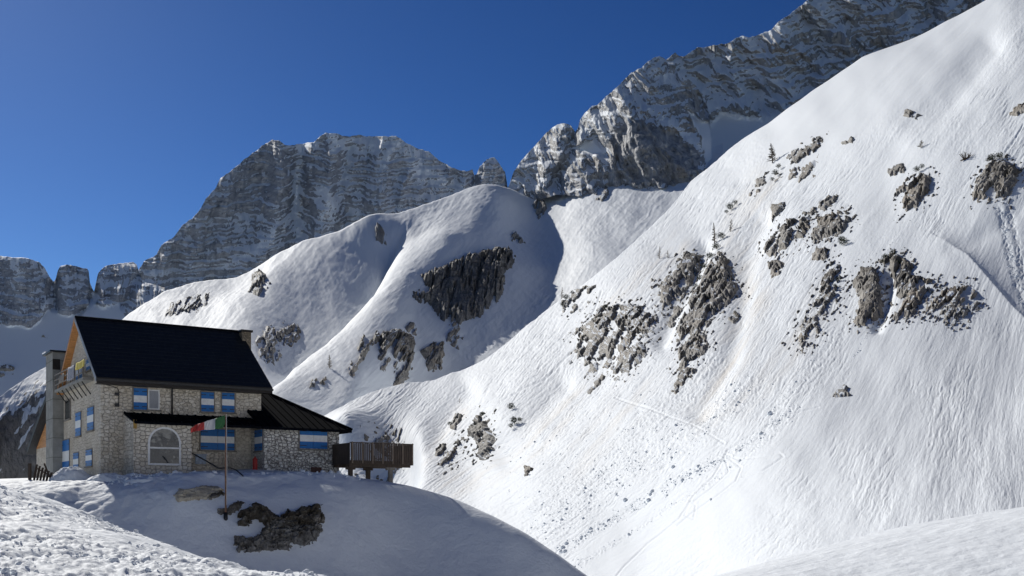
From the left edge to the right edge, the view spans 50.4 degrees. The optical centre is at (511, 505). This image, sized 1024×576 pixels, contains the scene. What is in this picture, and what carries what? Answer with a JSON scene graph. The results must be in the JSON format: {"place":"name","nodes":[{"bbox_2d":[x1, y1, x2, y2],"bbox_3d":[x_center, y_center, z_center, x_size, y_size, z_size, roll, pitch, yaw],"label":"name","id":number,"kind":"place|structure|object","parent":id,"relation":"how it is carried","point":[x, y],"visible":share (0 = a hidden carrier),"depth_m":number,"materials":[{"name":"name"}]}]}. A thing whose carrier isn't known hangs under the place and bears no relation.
{"place":"outdoors","nodes":[
{"label":"outdoors","id":0,"kind":"place"},
{"bbox_2d":[0,256,167,396],"bbox_3d":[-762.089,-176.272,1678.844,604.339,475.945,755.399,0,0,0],"label":"rock towers","id":1,"kind":"structure","parent":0,"point":[36,302],"depth_m":1629.58,"materials":[{"name":"grey stone"}]},
{"bbox_2d":[0,364,13,376],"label":"rock outcrop","id":2,"kind":"object","parent":1,"relation":"on","point":[6,367],"visible":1,"depth_m":1495.77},
{"bbox_2d":[138,133,507,289],"bbox_3d":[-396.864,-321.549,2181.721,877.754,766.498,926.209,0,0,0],"label":"rock mountain","id":3,"kind":"structure","parent":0,"point":[265,202],"depth_m":1931.92,"materials":[{"name":"grey stone"}]},
{"bbox_2d":[0,143,722,478],"bbox_3d":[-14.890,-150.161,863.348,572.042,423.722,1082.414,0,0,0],"label":"snow hill","id":4,"kind":"structure","parent":0,"point":[336,296],"depth_m":709.37,"materials":[{"name":"white snow"}]},
{"bbox_2d":[165,292,209,317],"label":"rock outcrop","id":5,"kind":"object","parent":4,"relation":"on","point":[172,308],"visible":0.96,"depth_m":629.73,"materials":[{"name":"grey stone"}]},
{"bbox_2d":[247,269,270,295],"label":"rock outcrop","id":6,"kind":"object","parent":4,"relation":"on","point":[258,276],"visible":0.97,"depth_m":691.93,"materials":[{"name":"grey stone"}]},
{"bbox_2d":[252,323,300,365],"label":"rock outcrop","id":7,"kind":"object","parent":4,"relation":"on","point":[268,337],"visible":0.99,"depth_m":543.41,"materials":[{"name":"grey stone"}]},
{"bbox_2d":[309,376,326,387],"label":"rock outcrop","id":8,"kind":"object","parent":4,"relation":"on","point":[312,383],"visible":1,"depth_m":433.78,"materials":[{"name":"grey stone"}]},
{"bbox_2d":[348,330,380,377],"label":"rock outcrop","id":9,"kind":"object","parent":4,"relation":"on","point":[376,338],"visible":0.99,"depth_m":512.53,"materials":[{"name":"grey stone"}]},
{"bbox_2d":[375,223,386,244],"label":"rock outcrop","id":10,"kind":"object","parent":4,"relation":"on","point":[380,233],"visible":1,"depth_m":828.02,"materials":[{"name":"grey stone"}]},
{"bbox_2d":[378,329,415,385],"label":"rock outcrop","id":11,"kind":"object","parent":4,"relation":"on","point":[406,343],"visible":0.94,"depth_m":551.26,"materials":[{"name":"grey stone"}]},
{"bbox_2d":[405,322,416,335],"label":"rock outcrop","id":12,"kind":"object","parent":4,"relation":"on","point":[409,326],"visible":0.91,"depth_m":609.20,"materials":[{"name":"grey stone"}]},
{"bbox_2d":[420,341,444,371],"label":"rock outcrop","id":13,"kind":"object","parent":4,"relation":"on","point":[437,355],"visible":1,"depth_m":587.58,"materials":[{"name":"grey stone"}]},
{"bbox_2d":[446,322,463,348],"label":"rock outcrop","id":14,"kind":"object","parent":4,"relation":"on","point":[453,331],"visible":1,"depth_m":631.13,"materials":[{"name":"grey stone"}]},
{"bbox_2d":[412,246,515,324],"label":"rock outcrop","id":15,"kind":"object","parent":4,"relation":"on","point":[475,280],"visible":1,"depth_m":712.46,"materials":[{"name":"grey stone"}]},
{"bbox_2d":[511,231,525,243],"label":"rock outcrop","id":16,"kind":"object","parent":4,"relation":"on","point":[516,236],"visible":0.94,"depth_m":903.43,"materials":[{"name":"grey stone"}]},
{"bbox_2d":[532,198,546,219],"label":"rock outcrop","id":17,"kind":"object","parent":4,"relation":"on","point":[541,208],"visible":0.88,"depth_m":1045.47,"materials":[{"name":"grey stone"}]},
{"bbox_2d":[595,186,608,201],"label":"rock outcrop","id":18,"kind":"object","parent":4,"relation":"on","point":[604,195],"visible":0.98,"depth_m":971.52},
{"bbox_2d":[0,0,806,290],"label":"sky","id":19,"kind":"structure","parent":0,"point":[119,119],"materials":[{"name":"blue"}]},
{"bbox_2d":[0,469,1023,575],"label":"snow ground","id":20,"kind":"structure","parent":0,"point":[370,527],"depth_m":55.94,"materials":[{"name":"white snow"}]},
{"bbox_2d":[28,463,52,480],"bbox_3d":[-26.678,-1.465,62.028,1.714,1.922,0.545,0,0,0],"label":"snow fence","id":21,"kind":"object","parent":20,"relation":"on","point":[38,472],"visible":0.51,"depth_m":62.13,"materials":[{"name":"brown wood"}]},
{"bbox_2d":[48,466,91,480],"bbox_3d":[-25.213,-1.641,62.300,2.800,1.303,1.800,0,0,0],"label":"snow heap","id":22,"kind":"object","parent":20,"relation":"on","point":[75,473],"visible":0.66,"depth_m":61.78,"materials":[{"name":"white snow"}]},
{"bbox_2d":[86,473,124,481],"bbox_3d":[-22.312,-1.353,60.400,3.000,0.963,1.800,0,0,0],"label":"snow heap","id":23,"kind":"object","parent":20,"relation":"on","point":[104,477],"visible":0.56,"depth_m":59.87,"materials":[{"name":"white snow"}]},
{"bbox_2d":[123,475,168,483],"bbox_3d":[-19.360,-1.248,59.300,4.000,0.806,1.800,0,0,0],"label":"snow heap","id":24,"kind":"object","parent":20,"relation":"on","point":[142,479],"visible":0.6,"depth_m":58.73,"materials":[{"name":"white snow"}]},
{"bbox_2d":[27,316,352,477],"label":"mountain hut","id":25,"kind":"object","parent":20,"relation":"on","point":[140,397],"visible":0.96,"depth_m":66.73,"materials":[{"name":"stone"}]},
{"bbox_2d":[59,373,63,382],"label":"hanging cloth","id":26,"kind":"object","parent":25,"relation":"hanging from","point":[61,378],"visible":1,"depth_m":69.24,"materials":[{"name":"white fabric"}]},
{"bbox_2d":[63,398,70,421],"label":"window","id":27,"kind":"structure","parent":25,"relation":"in","point":[68,404],"depth_m":70.69,"materials":[{"name":"grey wood"}]},
{"bbox_2d":[67,365,73,380],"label":"hanging cloth","id":28,"kind":"object","parent":25,"relation":"hanging from","point":[70,375],"visible":1,"depth_m":66.85,"materials":[{"name":"white fabric"}]},
{"bbox_2d":[75,359,84,369],"bbox_3d":[-25.650,-8.360,64.606,0.070,0.480,2.328,0,0,-33],"label":"hanging cloth","id":29,"kind":"object","parent":25,"relation":"hanging from","point":[80,365],"visible":1,"depth_m":64.53,"materials":[{"name":"yellow fabric"}]},
{"bbox_2d":[146,389,161,411],"bbox_3d":[-21.256,-6.242,64.589,0.872,1.279,0.160,0,0,-33],"label":"window","id":30,"kind":"structure","parent":25,"relation":"in","point":[153,395],"depth_m":64.60,"materials":[{"name":"white paint"}]},
{"bbox_2d":[148,427,180,465],"bbox_3d":[-19.998,-3.427,62.644,1.874,2.211,0.048,0,0,-33],"label":"arched window","id":31,"kind":"structure","parent":25,"relation":"in","point":[164,443],"depth_m":62.64,"materials":[{"name":"white paint"}]},
{"bbox_2d":[195,454,206,463],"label":"notice board","id":32,"kind":"object","parent":25,"relation":"attached to","point":[198,460],"visible":0.82,"depth_m":66.06,"materials":[{"name":"grey"}]},
{"bbox_2d":[173,485,223,501],"bbox_3d":[-16.471,-0.572,57.492,2.799,1.040,1.358,0,0,-40],"label":"boulder","id":33,"kind":"object","parent":20,"relation":"on","point":[205,492],"visible":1,"depth_m":56.97,"materials":[{"name":"grey stone"}]},
{"bbox_2d":[208,490,224,499],"bbox_3d":[-15.624,-0.523,57.547,0.491,0.623,1.174,0,0,36],"label":"boulder","id":34,"kind":"object","parent":20,"relation":"on","point":[215,495],"visible":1,"depth_m":57.32,"materials":[{"name":"grey stone"}]},
{"bbox_2d":[192,453,243,475],"bbox_3d":[-16.314,-2.273,60.193,3.053,1.352,0.236,0,0,9],"label":"handrail","id":35,"kind":"object","parent":20,"relation":"on","point":[216,466],"visible":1,"depth_m":60.08,"materials":[{"name":"metal"}]},
{"bbox_2d":[224,413,227,520],"bbox_3d":[-14.842,-1.905,56.383,0.222,5.743,0.222,0,0,23],"label":"flagpole","id":36,"kind":"object","parent":20,"relation":"on","point":[225,515],"visible":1,"depth_m":56.35,"materials":[{"name":"wood"}]},
{"bbox_2d":[191,415,224,432],"bbox_3d":[-15.768,-4.226,56.372,1.801,0.930,0.344,0,0,0],"label":"flag","id":37,"kind":"object","parent":36,"relation":"attached to","point":[217,423],"visible":1,"depth_m":56.36,"materials":[{"name":"multicoloured fabric"}]},
{"bbox_2d":[217,501,243,514],"bbox_3d":[-14.670,0.159,57.115,0.763,0.876,1.812,0,0,40],"label":"boulder","id":38,"kind":"object","parent":20,"relation":"on","point":[234,507],"visible":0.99,"depth_m":56.81,"materials":[{"name":"grey stone"}]},
{"bbox_2d":[101,469,362,492],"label":"snow crumbs","id":39,"kind":"object","parent":20,"relation":"on","point":[213,471],"visible":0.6,"depth_m":60.12,"materials":[{"name":"white snow"}]},
{"bbox_2d":[223,473,248,478],"bbox_3d":[-16.219,-1.430,60.600,4.400,0.752,1.800,0,0,0],"label":"snow heap","id":40,"kind":"object","parent":20,"relation":"on","point":[231,474],"visible":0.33,"depth_m":60.21,"materials":[{"name":"white snow"}]},
{"bbox_2d":[253,456,257,469],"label":"gas bottle","id":41,"kind":"object","parent":20,"relation":"on","point":[255,463],"visible":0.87,"depth_m":65.93,"materials":[{"name":"red paint"}]},
{"bbox_2d":[233,502,324,552],"bbox_3d":[-12.078,1.163,57.223,5.552,2.740,2.960,0,0,-28],"label":"boulder group","id":42,"kind":"object","parent":20,"relation":"on","point":[300,526],"visible":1,"depth_m":56.58},
{"bbox_2d":[332,441,413,482],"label":"wooden deck","id":43,"kind":"structure","parent":20,"relation":"on","point":[402,455],"depth_m":67.40,"materials":[{"name":"brown wood"}]},
{"bbox_2d":[508,56,711,200],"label":"rock crag","id":44,"kind":"structure","parent":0,"point":[647,125],"depth_m":1058.28,"materials":[{"name":"grey stone"}]},
{"bbox_2d":[325,0,1023,575],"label":"snow slope","id":45,"kind":"structure","parent":0,"point":[923,422],"depth_m":219.45,"materials":[{"name":"white snow"}]},
{"bbox_2d":[354,473,387,480],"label":"rock outcrop","id":46,"kind":"object","parent":45,"relation":"on","point":[377,476],"visible":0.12,"depth_m":315.60,"materials":[{"name":"grey stone"}]},
{"bbox_2d":[360,421,404,473],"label":"rock outcrop","id":47,"kind":"object","parent":45,"relation":"on","point":[385,438],"visible":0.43,"depth_m":337.22,"materials":[{"name":"grey stone"}]},
{"bbox_2d":[435,443,445,460],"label":"rock outcrop","id":48,"kind":"object","parent":45,"relation":"on","point":[440,449],"visible":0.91,"depth_m":300.20,"materials":[{"name":"grey stone"}]},
{"bbox_2d":[436,433,471,474],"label":"rock outcrop","id":49,"kind":"object","parent":45,"relation":"on","point":[448,457],"visible":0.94,"depth_m":289.32,"materials":[{"name":"grey stone"}]},
{"bbox_2d":[450,413,464,429],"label":"rock outcrop","id":50,"kind":"object","parent":45,"relation":"on","point":[457,418],"visible":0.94,"depth_m":330.21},
{"bbox_2d":[461,405,500,466],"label":"rock outcrop","id":51,"kind":"object","parent":45,"relation":"on","point":[486,442],"visible":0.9,"depth_m":284.58,"materials":[{"name":"grey stone"}]},
{"bbox_2d":[508,417,522,427],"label":"dwarf pine","id":52,"kind":"object","parent":45,"relation":"on","point":[512,421],"visible":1,"depth_m":274.41,"materials":[{"name":"green wood"}]},
{"bbox_2d":[523,465,533,476],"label":"rock outcrop","id":53,"kind":"object","parent":45,"relation":"on","point":[527,469],"visible":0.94,"depth_m":216.41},
{"bbox_2d":[561,284,595,319],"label":"rock outcrop","id":54,"kind":"object","parent":45,"relation":"on","point":[574,296],"visible":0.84,"depth_m":437.26,"materials":[{"name":"grey stone"}]},
{"bbox_2d":[560,290,573,306],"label":"dwarf pine","id":55,"kind":"object","parent":54,"relation":"on","point":[566,297],"visible":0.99,"depth_m":448.73,"materials":[{"name":"plant"}]},
{"bbox_2d":[587,374,605,393],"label":"rock outcrop","id":56,"kind":"object","parent":45,"relation":"on","point":[597,383],"visible":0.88,"depth_m":267.86,"materials":[{"name":"grey stone"}]},
{"bbox_2d":[563,296,664,379],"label":"rock outcrop","id":57,"kind":"object","parent":45,"relation":"on","point":[594,331],"visible":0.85,"depth_m":321.66,"materials":[{"name":"grey stone"}]},
{"bbox_2d":[607,334,658,386],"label":"rock outcrop","id":58,"kind":"object","parent":45,"relation":"on","point":[637,351],"visible":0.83,"depth_m":265.78,"materials":[{"name":"grey stone"}]},
{"bbox_2d":[665,305,681,327],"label":"rock outcrop","id":59,"kind":"object","parent":45,"relation":"on","point":[677,309],"visible":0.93,"depth_m":299.84,"materials":[{"name":"grey stone"}]},
{"bbox_2d":[650,248,708,317],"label":"rock outcrop","id":60,"kind":"object","parent":45,"relation":"on","point":[687,267],"visible":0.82,"depth_m":351.10,"materials":[{"name":"grey stone"}]},
{"bbox_2d":[671,365,696,393],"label":"rock outcrop","id":61,"kind":"object","parent":45,"relation":"on","point":[682,377],"visible":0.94,"depth_m":208.82,"materials":[{"name":"grey stone"}]},
{"bbox_2d":[666,245,751,375],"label":"rock outcrop","id":62,"kind":"object","parent":45,"relation":"on","point":[713,284],"visible":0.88,"depth_m":281.66,"materials":[{"name":"grey stone"}]},
{"bbox_2d":[695,232,724,286],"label":"dwarf pine","id":63,"kind":"object","parent":45,"relation":"on","point":[716,245],"visible":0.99,"depth_m":362.22,"materials":[{"name":"plant"}]},
{"bbox_2d":[712,222,716,242],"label":"larch tree","id":64,"kind":"object","parent":45,"relation":"on","point":[714,234],"visible":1,"depth_m":385.35,"materials":[{"name":"grey plant"}]},
{"bbox_2d":[725,200,736,213],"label":"dwarf pine","id":65,"kind":"object","parent":45,"relation":"on","point":[729,205],"visible":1,"depth_m":417.87,"materials":[{"name":"green plant"}]},
{"bbox_2d":[728,310,740,323],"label":"rock outcrop","id":66,"kind":"object","parent":45,"relation":"on","point":[733,319],"visible":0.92,"depth_m":257.72,"materials":[{"name":"grey stone"}]},
{"bbox_2d":[486,210,1023,567],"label":"avalanche debris","id":67,"kind":"object","parent":45,"relation":"on","point":[651,491],"visible":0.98,"depth_m":163.28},
{"bbox_2d":[748,171,769,196],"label":"rock outcrop","id":68,"kind":"object","parent":45,"relation":"on","point":[760,181],"visible":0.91,"depth_m":418.24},
{"bbox_2d":[767,144,776,162],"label":"larch tree","id":69,"kind":"object","parent":45,"relation":"on","point":[772,155],"visible":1,"depth_m":433.95,"materials":[{"name":"plant"}]},
{"bbox_2d":[770,163,780,180],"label":"dwarf pine","id":70,"kind":"object","parent":45,"relation":"on","point":[775,172],"visible":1,"depth_m":409.83,"materials":[{"name":"green plant"}]},
{"bbox_2d":[768,260,784,278],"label":"rock outcrop","id":71,"kind":"object","parent":45,"relation":"on","point":[774,265],"visible":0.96,"depth_m":289.20,"materials":[{"name":"grey stone"}]},
{"bbox_2d":[770,202,785,222],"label":"rock outcrop","id":72,"kind":"object","parent":45,"relation":"on","point":[777,209],"visible":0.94,"depth_m":358.96,"materials":[{"name":"grey stone"}]},
{"bbox_2d":[755,210,818,262],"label":"rock outcrop","id":73,"kind":"object","parent":45,"relation":"on","point":[783,239],"visible":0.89,"depth_m":317.31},
{"bbox_2d":[774,131,828,182],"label":"rock outcrop","id":74,"kind":"object","parent":45,"relation":"on","point":[794,157],"visible":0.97,"depth_m":401.54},
{"bbox_2d":[781,251,851,357],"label":"rock outcrop","id":75,"kind":"object","parent":45,"relation":"on","point":[825,297],"visible":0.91,"depth_m":222.92,"materials":[{"name":"grey stone"}]},
{"bbox_2d":[812,247,829,260],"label":"rock outcrop","id":76,"kind":"object","parent":45,"relation":"on","point":[819,254],"visible":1,"depth_m":274.42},
{"bbox_2d":[808,194,838,214],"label":"rock outcrop","id":77,"kind":"object","parent":45,"relation":"on","point":[828,201],"visible":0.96,"depth_m":324.79,"materials":[{"name":"grey stone"}]},
{"bbox_2d":[799,205,859,252],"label":"rock outcrop","id":78,"kind":"object","parent":45,"relation":"on","point":[828,226],"visible":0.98,"depth_m":294.28,"materials":[{"name":"grey stone"}]},
{"bbox_2d":[831,384,850,397],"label":"rock outcrop","id":79,"kind":"object","parent":45,"relation":"on","point":[842,391],"visible":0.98,"depth_m":142.44,"materials":[{"name":"grey stone"}]},
{"bbox_2d":[839,236,846,244],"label":"dwarf pine","id":80,"kind":"object","parent":45,"relation":"on","point":[844,239],"visible":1,"depth_m":272.83,"materials":[{"name":"green plant"}]},
{"bbox_2d":[841,136,853,144],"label":"rock outcrop","id":81,"kind":"object","parent":45,"relation":"on","point":[850,140],"visible":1,"depth_m":371.35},
{"bbox_2d":[845,259,892,333],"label":"rock outcrop","id":82,"kind":"object","parent":45,"relation":"on","point":[867,286],"visible":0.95,"depth_m":212.36,"materials":[{"name":"grey stone"}]},
{"bbox_2d":[887,163,905,176],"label":"rock outcrop","id":83,"kind":"object","parent":45,"relation":"on","point":[900,168],"visible":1,"depth_m":308.26,"materials":[{"name":"grey stone"}]},
{"bbox_2d":[893,184,905,197],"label":"rock outcrop","id":84,"kind":"object","parent":45,"relation":"on","point":[899,189],"visible":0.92,"depth_m":291.13,"materials":[{"name":"grey stone"}]},
{"bbox_2d":[870,242,941,329],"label":"rock outcrop","id":85,"kind":"object","parent":45,"relation":"on","point":[905,280],"visible":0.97,"depth_m":210.75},
{"bbox_2d":[880,249,900,265],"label":"dwarf pine","id":86,"kind":"object","parent":85,"relation":"on","point":[883,257],"visible":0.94,"depth_m":240.68,"materials":[{"name":"green plant"}]},
{"bbox_2d":[903,109,921,119],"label":"rock outcrop","id":87,"kind":"object","parent":45,"relation":"on","point":[908,113],"visible":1,"depth_m":346.66,"materials":[{"name":"grey stone"}]},
{"bbox_2d":[893,166,939,223],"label":"rock outcrop","id":88,"kind":"object","parent":45,"relation":"on","point":[913,197],"visible":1,"depth_m":277.20,"materials":[{"name":"grey stone"}]},
{"bbox_2d":[917,276,992,331],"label":"rock outcrop","id":89,"kind":"object","parent":45,"relation":"on","point":[953,293],"visible":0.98,"depth_m":189.61,"materials":[{"name":"grey stone"}]},
{"bbox_2d":[959,151,973,160],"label":"uprooted shrub","id":90,"kind":"object","parent":45,"relation":"on","point":[964,157],"visible":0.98,"depth_m":278.40,"materials":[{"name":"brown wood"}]},
{"bbox_2d":[963,152,1023,209],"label":"rock outcrop","id":91,"kind":"object","parent":45,"relation":"on","point":[987,179],"visible":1,"depth_m":253.27,"materials":[{"name":"grey stone"}]},
{"bbox_2d":[986,151,1004,161],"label":"dwarf pine","id":92,"kind":"object","parent":91,"relation":"on","point":[998,155],"visible":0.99,"depth_m":264.85,"materials":[{"name":"green plant"}]},
{"bbox_2d":[1009,103,1023,115],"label":"rock outcrop","id":93,"kind":"object","parent":45,"relation":"on","point":[1018,109],"visible":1,"depth_m":286.51,"materials":[{"name":"grey stone"}]},
{"bbox_2d":[666,0,984,153],"bbox_3d":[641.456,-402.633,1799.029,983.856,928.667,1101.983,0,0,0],"label":"mountain","id":94,"kind":"structure","parent":0,"point":[746,86],"depth_m":1552.67,"materials":[{"name":"grey stone"}]}
]}

